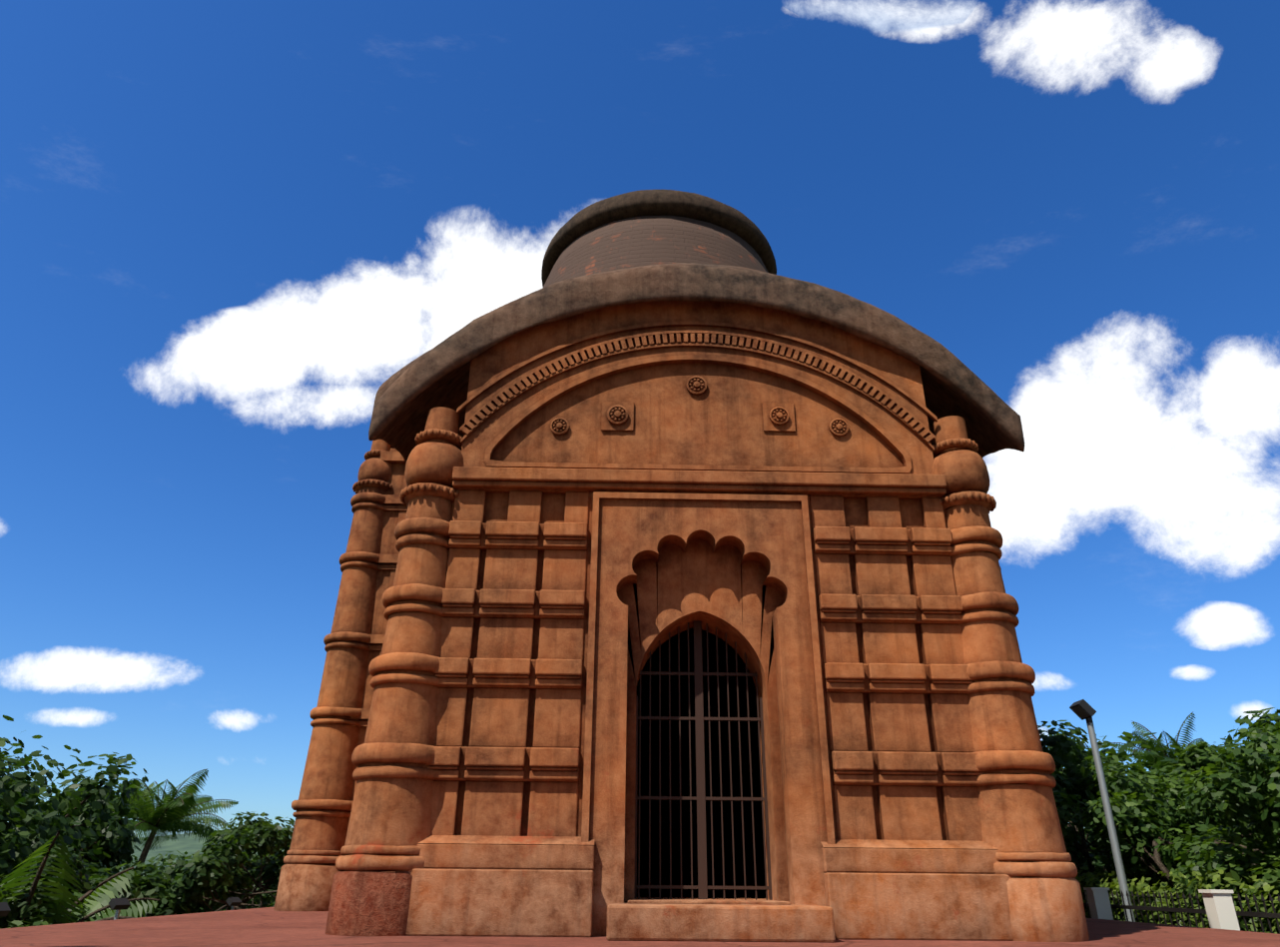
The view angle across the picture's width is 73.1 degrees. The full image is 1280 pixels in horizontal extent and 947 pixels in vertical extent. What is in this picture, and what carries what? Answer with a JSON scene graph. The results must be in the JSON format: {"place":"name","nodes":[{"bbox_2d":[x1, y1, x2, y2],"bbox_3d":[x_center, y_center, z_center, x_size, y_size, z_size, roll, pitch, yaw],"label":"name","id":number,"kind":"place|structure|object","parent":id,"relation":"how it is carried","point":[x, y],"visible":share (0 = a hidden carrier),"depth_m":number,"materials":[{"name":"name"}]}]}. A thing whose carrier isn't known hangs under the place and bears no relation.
{"place":"outdoors","nodes":[
{"label":"outdoors","id":0,"kind":"place"},
{"bbox_2d":[83,826,293,875],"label":"distant hill","id":1,"kind":"structure","parent":0,"point":[190,845],"depth_m":384.54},
{"bbox_2d":[315,445,407,871],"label":"sanctum walls","id":2,"kind":"structure","parent":0,"point":[394,509],"depth_m":12.13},
{"bbox_2d":[373,348,432,405],"bbox_3d":[0.394,-0.980,18.316,10.113,4.255,9.350,1,-25,-1],"label":"roof edge","id":3,"kind":"object","parent":2,"relation":"on","point":[387,383],"depth_m":13.70,"materials":[{"name":"brown stone"}]},
{"bbox_2d":[541,189,776,287],"bbox_3d":[0.421,-3.785,19.637,6.308,3.510,6.286,1,-25,-1],"label":"turret","id":4,"kind":"object","parent":2,"relation":"on","point":[640,228],"visible":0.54,"depth_m":17.55,"materials":[{"name":"brick"}]},
{"bbox_2d":[0,0,1279,836],"label":"sky","id":5,"kind":"structure","parent":0,"point":[226,226],"materials":[{"name":"blue"}]},
{"bbox_2d":[636,629,765,897],"bbox_3d":[0.472,2.774,9.075,3.100,3.450,3.150,1,-25,-1],"label":"porch interior","id":6,"kind":"object","parent":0,"point":[708,755],"visible":0.08,"depth_m":10.42,"materials":[{"name":"black"}]},
{"bbox_2d":[395,466,1022,940],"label":"porch walls","id":7,"kind":"structure","parent":0,"point":[507,852],"depth_m":6.97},
{"bbox_2d":[368,262,1024,462],"bbox_3d":[0.507,-0.604,10.640,6.321,2.914,4.934,1,-25,-1],"label":"curved roof","id":8,"kind":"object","parent":7,"relation":"on","point":[415,391],"visible":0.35,"depth_m":8.45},
{"bbox_2d":[456,300,937,474],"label":"arched pediment","id":9,"kind":"structure","parent":7,"relation":"on","point":[694,385],"depth_m":8.21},
{"bbox_2d":[576,491,837,935],"bbox_3d":[0.512,1.908,7.290,1.980,3.500,0.820,1,-25,-1],"label":"door surround","id":10,"kind":"object","parent":7,"relation":"attached to","point":[740,569],"depth_m":7.25,"materials":[{"name":"brown stone"}]},
{"bbox_2d":[634,620,772,899],"bbox_3d":[0.506,2.336,7.265,1.130,2.235,0.030,1,-25,-1],"label":"iron grille door","id":11,"kind":"structure","parent":10,"relation":"in","point":[701,798],"depth_m":7.18,"materials":[{"name":"black metal"}]},
{"label":"ground","id":12,"kind":"structure","parent":0,"visible":0},
{"bbox_2d":[0,881,50,928],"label":"bush","id":13,"kind":"object","parent":12,"relation":"on","point":[17,923],"visible":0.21,"depth_m":8.16,"materials":[{"name":"green plant"}]},
{"bbox_2d":[0,729,89,889],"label":"tree","id":14,"kind":"object","parent":12,"relation":"on","point":[11,857],"visible":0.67,"depth_m":22.30,"materials":[{"name":"green plant"}]},
{"bbox_2d":[0,868,107,928],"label":"bush","id":15,"kind":"object","parent":12,"relation":"on","point":[24,910],"visible":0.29,"depth_m":8.78,"materials":[{"name":"green plant"}]},
{"bbox_2d":[0,844,140,925],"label":"fern","id":16,"kind":"object","parent":12,"relation":"on","point":[87,884],"visible":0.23,"depth_m":10.17,"materials":[{"name":"green plant"}]},
{"bbox_2d":[30,872,114,912],"bbox_3d":[-9.420,7.909,14.429,3.329,2.247,2.202,1,-25,-1],"label":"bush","id":17,"kind":"object","parent":12,"relation":"on","point":[96,885],"depth_m":14.74,"materials":[{"name":"green plant"}]},
{"bbox_2d":[1,771,145,874],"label":"tree","id":18,"kind":"object","parent":12,"relation":"on","point":[125,851],"visible":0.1,"depth_m":33.05,"materials":[{"name":"green plant"}]},
{"bbox_2d":[0,714,148,914],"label":"tree","id":19,"kind":"object","parent":12,"relation":"on","point":[86,822],"visible":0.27,"depth_m":28.82,"materials":[{"name":"green plant"}]},
{"bbox_2d":[0,830,159,927],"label":"young palm","id":20,"kind":"object","parent":12,"relation":"on","point":[137,909],"visible":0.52,"depth_m":8.85,"materials":[{"name":"green plant"}]},
{"bbox_2d":[80,854,137,880],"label":"shrub","id":21,"kind":"object","parent":12,"relation":"on","point":[120,868],"depth_m":42.76,"materials":[{"name":"green plant"}]},
{"bbox_2d":[0,896,241,919],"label":"floodlights","id":22,"kind":"object","parent":12,"relation":"on","point":[118,905],"visible":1,"depth_m":8.76,"materials":[{"name":"grey metal"}]},
{"bbox_2d":[125,869,189,917],"bbox_3d":[-6.673,6.066,10.860,1.711,1.977,1.865,1,-25,-1],"label":"bush","id":23,"kind":"object","parent":12,"relation":"on","point":[166,907],"visible":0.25,"depth_m":11.24,"materials":[{"name":"green plant"}]},
{"bbox_2d":[114,859,208,913],"bbox_3d":[-6.457,6.344,11.807,1.501,1.927,2.175,-2,-25,6],"label":"bush","id":24,"kind":"object","parent":12,"relation":"on","point":[149,867],"visible":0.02,"depth_m":11.71,"materials":[{"name":"green plant"}]},
{"bbox_2d":[149,849,189,872],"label":"tree","id":25,"kind":"object","parent":12,"relation":"on","point":[161,858],"depth_m":72.47,"materials":[{"name":"green plant"}]},
{"bbox_2d":[116,768,238,866],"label":"coconut palm","id":26,"kind":"object","parent":12,"relation":"on","point":[170,813],"visible":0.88,"depth_m":40.97,"materials":[{"name":"green plant"}]},
{"bbox_2d":[137,852,240,916],"bbox_3d":[-6.137,6.112,11.542,1.784,1.927,1.426,1,-25,-1],"label":"bush","id":27,"kind":"object","parent":12,"relation":"on","point":[197,880],"visible":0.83,"depth_m":11.42,"materials":[{"name":"green plant"}]},
{"bbox_2d":[128,826,292,912],"bbox_3d":[-16.253,17.837,34.784,8.013,6.694,9.068,-21,-32,38],"label":"shrub","id":28,"kind":"object","parent":12,"relation":"on","point":[200,910],"visible":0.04,"depth_m":34.61,"materials":[{"name":"green plant"}]},
{"bbox_2d":[184,844,289,898],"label":"tree","id":29,"kind":"object","parent":12,"relation":"on","point":[212,853],"depth_m":51.14,"materials":[{"name":"green plant"}]},
{"bbox_2d":[190,818,286,912],"bbox_3d":[-5.841,6.384,12.819,1.775,2.350,1.780,-13,-28,27],"label":"bush","id":30,"kind":"object","parent":12,"relation":"on","point":[230,887],"visible":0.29,"depth_m":12.98,"materials":[{"name":"green plant"}]},
{"bbox_2d":[187,810,295,910],"bbox_3d":[-6.272,6.638,13.761,1.925,2.342,1.633,14,-28,-27],"label":"bush","id":31,"kind":"object","parent":12,"relation":"on","point":[271,868],"visible":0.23,"depth_m":14.09,"materials":[{"name":"green plant"}]},
{"bbox_2d":[237,849,277,908],"bbox_3d":[-6.987,7.991,15.623,1.482,2.253,2.219,21,-32,-37],"label":"bush","id":32,"kind":"object","parent":12,"relation":"on","point":[256,898],"visible":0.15,"depth_m":15.94,"materials":[{"name":"green plant"}]},
{"bbox_2d":[0,906,1279,946],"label":"ground platform","id":33,"kind":"structure","parent":12,"relation":"on","point":[264,927],"depth_m":5.97,"materials":[{"name":"red stone"}]},
{"bbox_2d":[274,439,1037,910],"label":"sanctum turret columns","id":34,"kind":"structure","parent":33,"relation":"on","point":[320,807],"depth_m":11.12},
{"bbox_2d":[325,406,1089,941],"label":"corner columns","id":35,"kind":"structure","parent":33,"relation":"on","point":[387,828],"depth_m":6.75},
{"bbox_2d":[606,896,835,942],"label":"step","id":36,"kind":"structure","parent":33,"relation":"on","point":[708,919],"depth_m":5.82,"materials":[{"name":"brown stone"}]},
{"bbox_2d":[1042,724,1112,862],"bbox_3d":[9.694,8.504,19.743,3.258,5.110,3.914,18,-30,-32],"label":"tree","id":37,"kind":"object","parent":12,"relation":"on","point":[1084,752],"depth_m":19.58,"materials":[{"name":"green plant"}]},
{"bbox_2d":[1048,746,1126,837],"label":"tree","id":38,"kind":"object","parent":12,"relation":"on","point":[1083,763],"depth_m":38.50,"materials":[{"name":"green plant"}]},
{"bbox_2d":[1061,733,1133,770],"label":"tree","id":39,"kind":"object","parent":12,"relation":"on","point":[1100,744],"visible":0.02,"depth_m":41.46,"materials":[{"name":"green plant"}]},
{"bbox_2d":[1037,719,1162,919],"bbox_3d":[7.498,6.381,14.938,2.943,4.051,2.860,1,-25,-1],"label":"tree","id":40,"kind":"object","parent":12,"relation":"on","point":[1061,745],"visible":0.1,"depth_m":15.11,"materials":[{"name":"green plant"}]},
{"bbox_2d":[1069,698,1135,921],"bbox_3d":[5.995,4.725,10.961,0.260,3.616,0.280,1,-25,-1],"label":"lamp post","id":41,"kind":"object","parent":12,"relation":"on","point":[1081,709],"visible":0.96,"depth_m":11.16,"materials":[{"name":"grey metal"}]},
{"bbox_2d":[1051,770,1164,920],"bbox_3d":[9.580,8.666,18.215,4.398,4.628,3.586,16,-29,-29],"label":"tree","id":42,"kind":"object","parent":12,"relation":"on","point":[1096,864],"visible":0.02,"depth_m":17.43,"materials":[{"name":"green plant"}]},
{"bbox_2d":[1052,751,1219,925],"bbox_3d":[7.695,6.035,13.218,3.276,3.258,2.665,-7,-26,17],"label":"tree","id":43,"kind":"object","parent":12,"relation":"on","point":[1114,784],"visible":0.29,"depth_m":13.03,"materials":[{"name":"green plant"}]},
{"bbox_2d":[1099,730,1182,896],"bbox_3d":[22.458,14.608,32.688,9.408,9.516,10.761,1,-25,-1],"label":"tree","id":44,"kind":"object","parent":12,"relation":"on","point":[1122,754],"visible":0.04,"depth_m":34.96,"materials":[{"name":"green plant"}]},
{"bbox_2d":[1066,753,1218,922],"bbox_3d":[8.624,6.542,14.517,2.496,3.434,2.924,1,-25,-1],"label":"tree","id":45,"kind":"object","parent":12,"relation":"on","point":[1086,770],"visible":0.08,"depth_m":14.90,"materials":[{"name":"green plant"}]},
{"bbox_2d":[1110,711,1203,772],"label":"coconut palm","id":46,"kind":"object","parent":12,"relation":"on","point":[1157,742],"visible":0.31,"depth_m":37.80,"materials":[{"name":"green plant"}]},
{"bbox_2d":[1083,886,1240,930],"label":"fence pillars","id":47,"kind":"structure","parent":12,"relation":"on","point":[1220,909],"depth_m":8.34,"materials":[{"name":"white paint"}]},
{"bbox_2d":[1074,776,1275,927],"bbox_3d":[7.820,5.674,11.844,2.650,2.708,2.289,9,-26,-16],"label":"tree","id":48,"kind":"object","parent":12,"relation":"on","point":[1126,829],"visible":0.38,"depth_m":12.16,"materials":[{"name":"green plant"}]},
{"bbox_2d":[1075,867,1279,933],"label":"hedge","id":49,"kind":"object","parent":12,"relation":"on","point":[1114,884],"visible":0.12,"depth_m":10.25,"materials":[{"name":"green plant"}]},
{"bbox_2d":[1081,889,1279,933],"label":"fence railing","id":50,"kind":"object","parent":12,"relation":"on","point":[1275,915],"visible":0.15,"depth_m":9.33,"materials":[{"name":"grey metal"}]},
{"bbox_2d":[1150,740,1262,855],"bbox_3d":[9.086,5.978,13.407,2.724,3.519,2.574,1,-25,-1],"label":"tree","id":51,"kind":"object","parent":12,"relation":"on","point":[1197,758],"visible":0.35,"depth_m":13.84,"materials":[{"name":"green plant"}]},
{"bbox_2d":[1199,742,1250,770],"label":"tree","id":52,"kind":"object","parent":12,"relation":"on","point":[1226,754],"visible":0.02,"depth_m":16.11,"materials":[{"name":"green plant"}]},
{"bbox_2d":[1172,714,1279,932],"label":"tree","id":53,"kind":"object","parent":12,"relation":"on","point":[1246,796],"visible":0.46,"depth_m":9.69,"materials":[{"name":"green plant"}]},
{"bbox_2d":[1174,770,1279,927],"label":"bush","id":54,"kind":"object","parent":12,"relation":"on","point":[1226,857],"visible":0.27,"depth_m":9.88,"materials":[{"name":"green plant"}]},
{"bbox_2d":[1187,706,1279,763],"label":"tree","id":55,"kind":"object","parent":12,"relation":"on","point":[1241,721],"visible":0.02,"depth_m":30.38,"materials":[{"name":"green plant"}]},
{"bbox_2d":[1205,760,1279,933],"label":"tree","id":56,"kind":"object","parent":12,"relation":"on","point":[1272,878],"visible":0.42,"depth_m":9.55,"materials":[{"name":"green plant"}]},
{"bbox_2d":[1219,708,1279,863],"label":"tree","id":57,"kind":"object","parent":12,"relation":"on","point":[1258,725],"visible":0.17,"depth_m":11.69,"materials":[{"name":"green plant"}]},
{"bbox_2d":[1250,755,1279,844],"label":"tree","id":58,"kind":"object","parent":12,"relation":"on","point":[1267,815],"visible":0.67,"depth_m":9.50,"materials":[{"name":"green plant"}]}
]}

